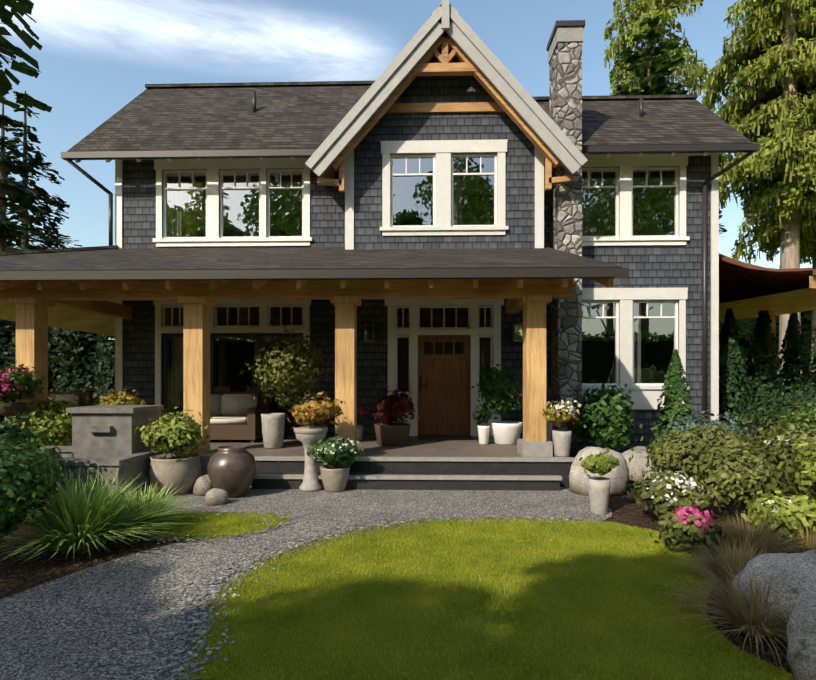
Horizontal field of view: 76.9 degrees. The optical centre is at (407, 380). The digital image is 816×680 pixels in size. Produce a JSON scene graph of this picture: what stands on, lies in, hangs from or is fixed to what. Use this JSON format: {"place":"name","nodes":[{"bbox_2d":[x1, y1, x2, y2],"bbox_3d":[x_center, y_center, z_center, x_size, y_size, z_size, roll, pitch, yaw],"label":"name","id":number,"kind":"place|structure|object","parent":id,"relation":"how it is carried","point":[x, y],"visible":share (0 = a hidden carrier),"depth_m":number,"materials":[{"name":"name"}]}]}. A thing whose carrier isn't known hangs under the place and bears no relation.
{"place":"outdoors","nodes":[
{"label":"outdoors","id":0,"kind":"place"},
{"bbox_2d":[172,337,182,406],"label":"house curtains","id":1,"kind":"object","parent":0,"point":[179,356],"depth_m":10.89,"materials":[{"name":"fabric"}]},
{"bbox_2d":[198,453,213,476],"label":"stone block","id":2,"kind":"structure","parent":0,"point":[205,458],"depth_m":7.28,"materials":[{"name":"stone"}]},
{"bbox_2d":[130,510,291,540],"bbox_3d":[-2.220,1.518,5.426,1.862,0.028,1.061,0,0,1],"label":"lawn strip","id":3,"kind":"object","parent":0,"point":[198,532],"depth_m":5.39,"materials":[{"name":"plant"}]},
{"bbox_2d":[107,480,209,528],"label":"variegated grass","id":4,"kind":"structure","parent":3,"relation":"on","point":[156,498],"depth_m":5.39,"materials":[{"name":"green plant"}]},
{"bbox_2d":[8,295,551,452],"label":"porch posts","id":5,"kind":"object","parent":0,"point":[31,332],"visible":0.85,"depth_m":7.79,"materials":[{"name":"wood"}]},
{"bbox_2d":[0,279,572,300],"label":"porch beam","id":6,"kind":"structure","parent":5,"relation":"on","point":[360,289],"depth_m":7.79,"materials":[{"name":"wood"}]},
{"bbox_2d":[0,278,613,289],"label":"porch rafters","id":7,"kind":"object","parent":6,"relation":"on","point":[257,284],"visible":0.19,"depth_m":7.35,"materials":[{"name":"wood"}]},
{"bbox_2d":[0,361,45,415],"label":"hanging basket","id":8,"kind":"object","parent":7,"relation":"attached to","point":[18,384],"depth_m":7.54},
{"bbox_2d":[54,299,522,318],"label":"porch side beams","id":9,"kind":"structure","parent":5,"relation":"on","point":[112,309],"depth_m":9.53,"materials":[{"name":"wood"}]},
{"bbox_2d":[0,507,601,679],"bbox_3d":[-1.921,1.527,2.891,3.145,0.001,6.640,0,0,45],"label":"gravel path","id":10,"kind":"structure","parent":0,"point":[64,627],"depth_m":3.44,"materials":[{"name":"gravel"}]},
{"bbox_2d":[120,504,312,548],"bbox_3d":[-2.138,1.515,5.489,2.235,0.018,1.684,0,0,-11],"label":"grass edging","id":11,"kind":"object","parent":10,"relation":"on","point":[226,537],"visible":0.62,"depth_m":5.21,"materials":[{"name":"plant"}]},
{"bbox_2d":[165,307,490,429],"bbox_3d":[0.148,-1.810,12.781,11.980,5.870,5.350,0,0,1],"label":"house interior","id":12,"kind":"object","parent":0,"point":[449,321],"depth_m":15.46,"materials":[{"name":"black"}]},
{"bbox_2d":[214,385,287,426],"bbox_3d":[-3.362,0.130,12.685,1.930,1.990,3.514,0,0,28],"label":"dining set","id":13,"kind":"object","parent":12,"relation":"in","point":[244,388],"depth_m":12.31,"materials":[{"name":"brown wood"}]},
{"bbox_2d":[165,307,490,429],"bbox_3d":[-1.675,-0.225,10.577,6.770,2.600,0.020,0,0,1],"label":"window glass","id":14,"kind":"object","parent":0,"point":[482,309],"visible":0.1,"depth_m":10.63,"materials":[{"name":"glass"}]},
{"bbox_2d":[306,434,364,467],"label":"white flowers","id":15,"kind":"object","parent":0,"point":[331,450],"visible":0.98,"depth_m":6.93,"materials":[{"name":"green plant"}]},
{"bbox_2d":[143,486,611,521],"bbox_3d":[-0.587,1.527,6.623,6.025,0.001,2.100,0,0,1],"label":"gravel landing","id":16,"kind":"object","parent":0,"point":[378,504],"visible":0.55,"depth_m":6.36,"materials":[{"name":"gravel"}]},
{"bbox_2d":[149,453,201,494],"bbox_3d":[-3.142,1.277,6.954,0.650,0.500,0.650,0,0,1],"label":"plant pot","id":17,"kind":"object","parent":16,"relation":"on","point":[183,474],"visible":0.96,"depth_m":6.71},
{"bbox_2d":[135,407,209,461],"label":"shrub in bowl","id":18,"kind":"object","parent":17,"relation":"on","point":[175,434],"visible":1,"depth_m":6.78,"materials":[{"name":"green plant"}]},
{"bbox_2d":[193,475,212,495],"bbox_3d":[-2.707,1.412,6.902,0.299,0.274,0.285,0,0,33],"label":"boulder","id":19,"kind":"object","parent":16,"relation":"on","point":[202,486],"visible":0.58,"depth_m":6.78,"materials":[{"name":"stone"}]},
{"bbox_2d":[205,488,228,505],"bbox_3d":[-2.367,1.443,6.345,0.267,0.210,0.231,0,0,22],"label":"boulder","id":20,"kind":"object","parent":16,"relation":"on","point":[214,496],"visible":0.96,"depth_m":6.28,"materials":[{"name":"stone"}]},
{"bbox_2d":[207,445,256,497],"bbox_3d":[-2.312,1.202,6.768,0.620,0.650,0.620,0,0,1],"label":"round vase","id":21,"kind":"object","parent":16,"relation":"on","point":[231,469],"visible":0.98,"depth_m":6.56,"materials":[{"name":"ceramic"}]},
{"bbox_2d":[295,427,325,491],"bbox_3d":[-1.356,1.097,7.170,0.440,0.860,0.440,0,0,1],"label":"pedestal planter","id":22,"kind":"object","parent":16,"relation":"on","point":[310,483],"visible":0.73,"depth_m":7.08,"materials":[{"name":"grey stone"}]},
{"bbox_2d":[294,426,327,433],"bbox_3d":[-1.356,0.692,7.170,0.464,0.070,0.464,0,0,1],"label":"urn rim","id":23,"kind":"object","parent":22,"relation":"attached to","point":[310,431],"visible":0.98,"depth_m":6.99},
{"bbox_2d":[287,391,344,426],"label":"plant on pedestal","id":24,"kind":"object","parent":22,"relation":"on","point":[308,412],"visible":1,"depth_m":7.01,"materials":[{"name":"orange plant"}]},
{"bbox_2d":[320,464,349,491],"bbox_3d":[-1.009,1.362,7.116,0.420,0.330,0.420,0,0,1],"label":"plant pot","id":25,"kind":"object","parent":16,"relation":"on","point":[335,478],"visible":0.92,"depth_m":6.97,"materials":[{"name":"ceramic"}]},
{"bbox_2d":[588,476,610,513],"bbox_3d":[2.205,1.335,5.932,0.250,0.400,0.250,0,0,1],"label":"pot","id":26,"kind":"object","parent":16,"relation":"on","point":[599,490],"visible":0.92,"depth_m":5.84,"materials":[{"name":"grey stone"}]},
{"bbox_2d":[579,447,619,476],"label":"potted shrub","id":27,"kind":"object","parent":26,"relation":"on","point":[600,464],"visible":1,"depth_m":5.85,"materials":[{"name":"green plant"}]},
{"bbox_2d":[0,0,811,339],"label":"sky","id":28,"kind":"structure","parent":0,"point":[95,57],"materials":[{"name":"blue"}]},
{"bbox_2d":[0,456,815,674],"bbox_3d":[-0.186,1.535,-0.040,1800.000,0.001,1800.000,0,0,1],"label":"ground","id":29,"kind":"structure","parent":0,"point":[23,573],"depth_m":4.45,"materials":[{"name":"soil"}]},
{"bbox_2d":[0,0,51,111],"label":"fir tree","id":30,"kind":"object","parent":29,"relation":"on","point":[21,8],"visible":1,"depth_m":11.69,"materials":[{"name":"green plant"}]},
{"bbox_2d":[0,404,55,457],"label":"shrub","id":31,"kind":"object","parent":29,"relation":"on","point":[16,431],"visible":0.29,"depth_m":5.71,"materials":[{"name":"green plant"}]},
{"bbox_2d":[0,420,75,542],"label":"shrub","id":32,"kind":"object","parent":29,"relation":"on","point":[22,472],"visible":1,"depth_m":4.14,"materials":[{"name":"green plant"}]},
{"bbox_2d":[55,471,81,492],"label":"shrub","id":33,"kind":"object","parent":29,"relation":"on","point":[63,485],"visible":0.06,"depth_m":6.21,"materials":[{"name":"green plant"}]},
{"bbox_2d":[33,405,168,503],"bbox_3d":[-4.406,0.950,6.922,1.860,1.170,1.360,0,0,1],"label":"fountain","id":34,"kind":"object","parent":29,"relation":"on","point":[105,438],"visible":0.56,"depth_m":6.81,"materials":[{"name":"stone"}]},
{"bbox_2d":[0,466,201,560],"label":"variegated grass","id":35,"kind":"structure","parent":29,"relation":"on","point":[86,525],"depth_m":4.54,"materials":[{"name":"green plant"}]},
{"bbox_2d":[170,435,573,490],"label":"porch deck","id":36,"kind":"structure","parent":29,"relation":"on","point":[414,463],"depth_m":7.48,"materials":[{"name":"stone"}]},
{"bbox_2d":[4,395,88,446],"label":"shrub","id":37,"kind":"object","parent":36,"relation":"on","point":[55,418],"visible":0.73,"depth_m":7.80,"materials":[{"name":"green plant"}]},
{"bbox_2d":[48,392,91,406],"bbox_3d":[-6.538,0.681,9.539,0.850,0.900,0.820,0,0,1],"label":"wicker chair","id":38,"kind":"object","parent":36,"relation":"on","point":[84,400],"visible":0.12,"depth_m":9.82,"materials":[{"name":"wicker"}]},
{"bbox_2d":[95,383,145,404],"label":"yellow flowering plant","id":39,"kind":"object","parent":36,"relation":"on","point":[124,398],"visible":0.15,"depth_m":8.61,"materials":[{"name":"yellow plant"}]},
{"bbox_2d":[162,392,268,442],"bbox_3d":[-3.584,0.681,9.662,1.700,0.900,0.820,0,0,1],"label":"wicker sofa","id":40,"kind":"object","parent":36,"relation":"on","point":[235,415],"visible":0.56,"depth_m":9.49,"materials":[{"name":"wicker"}]},
{"bbox_2d":[261,413,284,448],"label":"planter pot","id":41,"kind":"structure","parent":36,"relation":"on","point":[273,424],"depth_m":8.44,"materials":[{"name":"ceramic"}]},
{"bbox_2d":[238,324,332,410],"bbox_3d":[-1.991,-0.171,8.680,1.702,1.572,1.486,0,0,1],"label":"deck bush","id":42,"kind":"object","parent":36,"relation":"on","point":[283,365],"visible":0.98,"depth_m":8.39,"materials":[{"name":"green plant"}]},
{"bbox_2d":[357,425,363,440],"bbox_3d":[-0.948,0.986,9.542,0.250,0.290,0.250,0,0,1],"label":"plant pot","id":43,"kind":"object","parent":36,"relation":"on","point":[359,432],"visible":0.5,"depth_m":9.46,"materials":[{"name":"ceramic"}]},
{"bbox_2d":[357,403,369,421],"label":"pink plant","id":44,"kind":"object","parent":43,"relation":"in","point":[362,410],"visible":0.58,"depth_m":9.42,"materials":[{"name":"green plant"}]},
{"bbox_2d":[374,423,410,445],"bbox_3d":[-0.273,0.951,9.005,0.640,0.360,0.640,0,0,1],"label":"planter","id":45,"kind":"object","parent":36,"relation":"on","point":[394,434],"visible":0.9,"depth_m":8.76,"materials":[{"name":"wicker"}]},
{"bbox_2d":[372,385,419,426],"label":"burgundy plant","id":46,"kind":"object","parent":45,"relation":"on","point":[392,408],"visible":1,"depth_m":8.87,"materials":[{"name":"red plant"}]},
{"bbox_2d":[418,436,473,439],"bbox_3d":[0.722,1.122,10.010,1.050,0.017,0.580,0,0,1],"label":"doormat","id":47,"kind":"object","parent":36,"relation":"on","point":[445,438],"visible":1,"depth_m":9.80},
{"bbox_2d":[477,425,489,444],"bbox_3d":[1.333,0.966,9.062,0.220,0.330,0.220,0,0,1],"label":"white pot","id":48,"kind":"object","parent":36,"relation":"on","point":[483,433],"visible":1,"depth_m":8.98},
{"bbox_2d":[473,405,491,424],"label":"potted plant","id":49,"kind":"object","parent":48,"relation":"in","point":[481,412],"depth_m":9.00,"materials":[{"name":"green plant"}]},
{"bbox_2d":[491,421,521,444],"bbox_3d":[1.754,0.941,9.153,0.560,0.380,0.560,0,0,1],"label":"white pot","id":50,"kind":"object","parent":36,"relation":"on","point":[506,432],"visible":0.98,"depth_m":8.95,"materials":[{"name":"ceramic"}]},
{"bbox_2d":[472,361,522,418],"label":"potted plant","id":51,"kind":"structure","parent":50,"relation":"in","point":[508,383],"depth_m":8.95,"materials":[{"name":"green plant"}]},
{"bbox_2d":[517,439,552,456],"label":"post plinth","id":52,"kind":"structure","parent":36,"relation":"on","point":[533,449],"depth_m":7.59,"materials":[{"name":"concrete"}]},
{"bbox_2d":[546,420,552,440],"bbox_3d":[2.186,0.821,8.451,0.400,0.620,0.400,0,0,1],"label":"purple pot","id":53,"kind":"object","parent":36,"relation":"on","point":[548,431],"visible":0.04,"depth_m":8.30,"materials":[{"name":"ceramic"}]},
{"bbox_2d":[514,381,561,408],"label":"purple plant","id":54,"kind":"object","parent":53,"relation":"on","point":[550,395],"visible":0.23,"depth_m":8.24,"materials":[{"name":"green plant"}]},
{"bbox_2d":[552,430,571,456],"bbox_3d":[2.285,0.941,7.638,0.280,0.380,0.280,0,0,1],"label":"tall pot","id":55,"kind":"object","parent":36,"relation":"on","point":[561,442],"visible":1,"depth_m":7.53,"materials":[{"name":"ceramic"}]},
{"bbox_2d":[541,397,581,426],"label":"yellow plant","id":56,"kind":"object","parent":55,"relation":"in","point":[559,414],"visible":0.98,"depth_m":7.50,"materials":[{"name":"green plant"}]},
{"bbox_2d":[569,447,628,496],"bbox_3d":[2.589,1.245,7.022,0.753,0.671,0.707,0,0,-42],"label":"boulder","id":57,"kind":"object","parent":29,"relation":"on","point":[618,476],"visible":0.58,"depth_m":6.84,"materials":[{"name":"stone"}]},
{"bbox_2d":[566,380,642,451],"bbox_3d":[3.410,0.717,9.185,1.343,1.455,1.754,0,0,1],"label":"shrub","id":58,"kind":"object","parent":29,"relation":"on","point":[604,417],"visible":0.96,"depth_m":8.84,"materials":[{"name":"green plant"}]},
{"bbox_2d":[622,446,669,483],"bbox_3d":[3.528,1.290,7.762,0.849,0.580,0.706,0,0,1],"label":"boulder","id":59,"kind":"object","parent":29,"relation":"on","point":[637,464],"visible":0.27,"depth_m":7.52,"materials":[{"name":"stone"}]},
{"bbox_2d":[648,349,695,469],"bbox_3d":[4.757,0.492,9.057,0.997,2.087,0.984,0,0,1],"label":"conical shrub","id":60,"kind":"object","parent":29,"relation":"on","point":[675,393],"visible":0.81,"depth_m":8.94,"materials":[{"name":"green plant"}]},
{"bbox_2d":[627,465,720,515],"bbox_3d":[2.822,1.222,5.587,0.858,0.602,0.742,0,0,1],"label":"white shrub","id":61,"kind":"object","parent":29,"relation":"on","point":[658,491],"visible":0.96,"depth_m":5.39,"materials":[{"name":"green plant"}]},
{"bbox_2d":[650,504,726,553],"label":"flower shrub","id":62,"kind":"object","parent":29,"relation":"on","point":[683,527],"visible":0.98,"depth_m":4.47,"materials":[{"name":"green plant"}]},
{"bbox_2d":[628,409,768,487],"bbox_3d":[3.875,0.967,6.852,1.579,1.155,1.651,0,0,38],"label":"shrub","id":63,"kind":"object","parent":29,"relation":"on","point":[678,450],"visible":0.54,"depth_m":6.53,"materials":[{"name":"green plant"}]},
{"bbox_2d":[654,409,758,440],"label":"blue shrub","id":64,"kind":"object","parent":29,"relation":"on","point":[705,422],"visible":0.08,"depth_m":8.20,"materials":[{"name":"green plant"}]},
{"bbox_2d":[645,557,791,669],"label":"tan grass","id":65,"kind":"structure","parent":29,"relation":"on","point":[753,624],"depth_m":3.11,"materials":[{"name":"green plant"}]},
{"bbox_2d":[665,535,780,585],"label":"tan grass","id":66,"kind":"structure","parent":29,"relation":"on","point":[747,556],"depth_m":3.94,"materials":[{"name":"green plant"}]},
{"bbox_2d":[719,308,756,433],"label":"conifer shrub","id":67,"kind":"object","parent":29,"relation":"on","point":[729,329],"depth_m":11.20,"materials":[{"name":"plant"}]},
{"bbox_2d":[680,438,804,515],"bbox_3d":[3.602,1.074,5.516,1.281,0.889,1.074,0,0,-41],"label":"shrub","id":68,"kind":"object","parent":29,"relation":"on","point":[741,480],"visible":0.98,"depth_m":5.30,"materials":[{"name":"green plant"}]},
{"bbox_2d":[689,506,812,558],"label":"tan grass","id":69,"kind":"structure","parent":29,"relation":"on","point":[742,534],"depth_m":4.34,"materials":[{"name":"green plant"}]},
{"bbox_2d":[743,310,785,441],"bbox_3d":[8.166,-0.156,11.767,1.241,3.382,1.185,0,0,1],"label":"conifer shrub","id":70,"kind":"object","parent":29,"relation":"on","point":[761,331],"depth_m":11.62,"materials":[{"name":"plant"}]},
{"bbox_2d":[719,310,811,400],"bbox_3d":[28.892,-2.460,31.040,40.333,8.407,2.993,0,0,1],"label":"hedge","id":71,"kind":"object","parent":29,"relation":"on","point":[746,342],"depth_m":30.47,"materials":[{"name":"green plant"}]},
{"bbox_2d":[732,553,815,638],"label":"boulder","id":72,"kind":"object","parent":29,"relation":"on","point":[795,573],"visible":0.48,"depth_m":3.09,"materials":[{"name":"stone"}]},
{"bbox_2d":[735,401,815,490],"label":"shrub","id":73,"kind":"object","parent":29,"relation":"on","point":[799,435],"visible":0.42,"depth_m":6.37,"materials":[{"name":"green plant"}]},
{"bbox_2d":[764,435,811,450],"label":"white flowers","id":74,"kind":"object","parent":73,"relation":"attached to","point":[765,441],"visible":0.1,"depth_m":6.46,"materials":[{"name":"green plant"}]},
{"bbox_2d":[741,486,815,548],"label":"flower shrub","id":75,"kind":"object","parent":29,"relation":"on","point":[787,509],"visible":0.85,"depth_m":4.66,"materials":[{"name":"green plant"}]},
{"bbox_2d":[749,513,815,552],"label":"tan grass","id":76,"kind":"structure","parent":29,"relation":"on","point":[803,547],"depth_m":4.49,"materials":[{"name":"beige plant"}]},
{"bbox_2d":[750,389,815,433],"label":"shrub","id":77,"kind":"object","parent":29,"relation":"on","point":[803,409],"visible":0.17,"depth_m":7.72,"materials":[{"name":"green plant"}]},
{"bbox_2d":[771,435,815,500],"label":"shrub","id":78,"kind":"object","parent":29,"relation":"on","point":[807,466],"visible":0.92,"depth_m":5.17,"materials":[{"name":"green plant"}]},
{"bbox_2d":[781,466,815,498],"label":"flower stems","id":79,"kind":"object","parent":29,"relation":"on","point":[797,486],"visible":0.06,"depth_m":6.35,"materials":[{"name":"green plant"}]},
{"bbox_2d":[786,595,815,679],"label":"boulder","id":80,"kind":"object","parent":29,"relation":"on","point":[801,636],"visible":1,"depth_m":2.62,"materials":[{"name":"stone"}]},
{"bbox_2d":[803,549,815,553],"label":"boulder","id":81,"kind":"object","parent":29,"relation":"on","point":[813,551],"visible":0.06,"depth_m":3.63,"materials":[{"name":"stone"}]},
{"bbox_2d":[805,323,815,392],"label":"conifer shrub","id":82,"kind":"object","parent":29,"relation":"on","point":[812,364],"depth_m":13.16,"materials":[{"name":"plant"}]},
{"bbox_2d":[123,48,710,455],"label":"house walls","id":83,"kind":"structure","parent":0,"point":[668,266],"depth_m":10.33,"materials":[{"name":"wood"}]},
{"bbox_2d":[163,333,302,433],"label":"house slider frames","id":84,"kind":"structure","parent":83,"relation":"in","point":[257,338],"depth_m":10.62,"materials":[{"name":"metal"}]},
{"bbox_2d":[363,319,374,341],"bbox_3d":[-0.775,-0.995,10.336,0.230,0.460,0.285,0,0,1],"label":"lantern","id":85,"kind":"object","parent":83,"relation":"attached to","point":[369,325],"visible":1,"depth_m":10.22,"materials":[{"name":"grey metal"}]},
{"bbox_2d":[0,81,759,335],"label":"house roofs","id":86,"kind":"structure","parent":83,"relation":"on","point":[219,120],"depth_m":10.10,"materials":[{"name":"grey"}]},
{"bbox_2d":[74,152,739,162],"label":"rafter tails","id":87,"kind":"object","parent":86,"relation":"attached to","point":[293,158],"visible":0.21,"depth_m":10.03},
{"bbox_2d":[66,151,753,419],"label":"downspouts","id":88,"kind":"object","parent":86,"relation":"attached to","point":[704,268],"visible":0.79,"depth_m":10.20,"materials":[{"name":"grey"}]},
{"bbox_2d":[318,31,573,191],"bbox_3d":[0.689,-5.179,9.726,4.780,3.229,0.450,0,0,1],"label":"gable truss","id":89,"kind":"object","parent":86,"relation":"attached to","point":[444,42],"visible":0.67,"depth_m":9.55,"materials":[{"name":"brown wood"}]},
{"bbox_2d":[305,0,587,176],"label":"gable bargeboards","id":90,"kind":"object","parent":86,"relation":"attached to","point":[501,78],"visible":1,"depth_m":9.37,"materials":[{"name":"wood"}]},
{"bbox_2d":[252,91,642,116],"bbox_3d":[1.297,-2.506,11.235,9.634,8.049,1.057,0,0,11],"label":"roof vent pipes","id":91,"kind":"object","parent":86,"relation":"attached to","point":[254,104],"visible":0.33,"depth_m":11.61,"materials":[{"name":"grey"}]},
{"bbox_2d":[547,20,584,441],"bbox_3d":[3.106,-2.830,10.158,0.550,8.030,0.760,0,0,1],"label":"chimney","id":92,"kind":"object","parent":86,"relation":"attached to","point":[564,46],"visible":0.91,"depth_m":9.83,"materials":[{"name":"stone"}]},
{"bbox_2d":[115,153,710,435],"bbox_3d":[0.017,-1.615,10.428,12.100,6.300,0.080,0,0,1],"label":"window trim","id":93,"kind":"structure","parent":83,"relation":"attached to","point":[625,163],"depth_m":10.47,"materials":[{"name":"wood"}]},
{"bbox_2d":[162,153,678,393],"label":"window panes","id":94,"kind":"structure","parent":83,"relation":"in","point":[494,155],"depth_m":10.44,"materials":[{"name":"wood"}]},
{"bbox_2d":[166,157,674,382],"bbox_3d":[0.188,-2.135,10.276,10.460,4.450,0.515,0,0,1],"label":"window glass","id":95,"kind":"object","parent":94,"relation":"in","point":[653,214],"visible":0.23,"depth_m":10.42,"materials":[{"name":"glass"}]},
{"bbox_2d":[418,335,469,434],"bbox_3d":[0.735,0.100,10.510,1.070,2.030,0.080,0,0,1],"label":"front door","id":96,"kind":"structure","parent":83,"relation":"in","point":[444,401],"depth_m":10.51,"materials":[{"name":"wood"}]},
{"bbox_2d":[418,376,470,435],"bbox_3d":[0.734,0.525,10.480,1.110,1.220,0.120,0,0,1],"label":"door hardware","id":97,"kind":"object","parent":96,"relation":"attached to","point":[420,384],"visible":0.85,"depth_m":10.50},
{"bbox_2d":[512,319,522,341],"bbox_3d":[2.193,-0.995,10.259,0.230,0.460,0.285,0,0,1],"label":"lantern","id":98,"kind":"object","parent":83,"relation":"attached to","point":[517,325],"visible":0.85,"depth_m":10.15,"materials":[{"name":"grey metal"}]},
{"bbox_2d":[345,139,718,420],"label":"trim","id":99,"kind":"structure","parent":83,"relation":"attached to","point":[644,397],"depth_m":9.96,"materials":[{"name":"wood"}]},
{"bbox_2d":[173,516,794,679],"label":"lawn","id":100,"kind":"structure","parent":0,"point":[636,542],"depth_m":3.39,"materials":[{"name":"plant"}]},
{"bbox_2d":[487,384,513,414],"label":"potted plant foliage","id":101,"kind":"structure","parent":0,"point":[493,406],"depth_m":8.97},
{"bbox_2d":[777,313,814,400],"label":"conifer shrub","id":102,"kind":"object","parent":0,"point":[793,337],"depth_m":12.20,"materials":[{"name":"plant"}]},
{"label":"lawn","id":103,"kind":"structure","parent":0,"visible":0},
{"bbox_2d":[603,0,726,208],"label":"cedar tree","id":104,"kind":"object","parent":103,"relation":"on","point":[652,9],"visible":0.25,"depth_m":26.12,"materials":[{"name":"green plant"}]},
{"bbox_2d":[611,16,778,363],"bbox_3d":[11.287,-7.715,24.425,9.236,18.700,10.080,0,0,-35],"label":"spruce tree","id":105,"kind":"object","parent":103,"relation":"on","point":[662,66],"visible":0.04,"depth_m":23.72,"materials":[{"name":"green plant"}]},
{"bbox_2d":[701,0,815,394],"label":"cedar tree","id":106,"kind":"object","parent":103,"relation":"on","point":[767,43],"visible":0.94,"depth_m":19.36,"materials":[{"name":"green plant"}]},
{"bbox_2d":[719,253,815,375],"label":"canopy roof","id":107,"kind":"structure","parent":103,"relation":"on","point":[747,290],"depth_m":11.26,"materials":[{"name":"brown wood"}]},
{"bbox_2d":[727,363,815,439],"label":"shrub","id":108,"kind":"object","parent":103,"relation":"on","point":[777,403],"visible":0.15,"depth_m":9.35,"materials":[{"name":"green plant"}]},
{"bbox_2d":[733,3,815,383],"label":"cedar tree","id":109,"kind":"object","parent":103,"relation":"on","point":[774,251],"visible":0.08,"depth_m":21.50,"materials":[{"name":"green plant"}]},
{"label":"lawn","id":110,"kind":"structure","parent":0,"visible":0},
{"bbox_2d":[0,104,50,341],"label":"fir tree","id":111,"kind":"object","parent":110,"relation":"on","point":[7,230],"visible":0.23,"depth_m":20.38,"materials":[{"name":"green plant"}]},
{"bbox_2d":[0,91,81,322],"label":"fir tree","id":112,"kind":"object","parent":110,"relation":"on","point":[44,210],"visible":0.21,"depth_m":27.69,"materials":[{"name":"green plant"}]},
{"bbox_2d":[0,320,114,421],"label":"hedge","id":113,"kind":"object","parent":110,"relation":"on","point":[80,361],"visible":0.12,"depth_m":18.25,"materials":[{"name":"green plant"}]}
]}

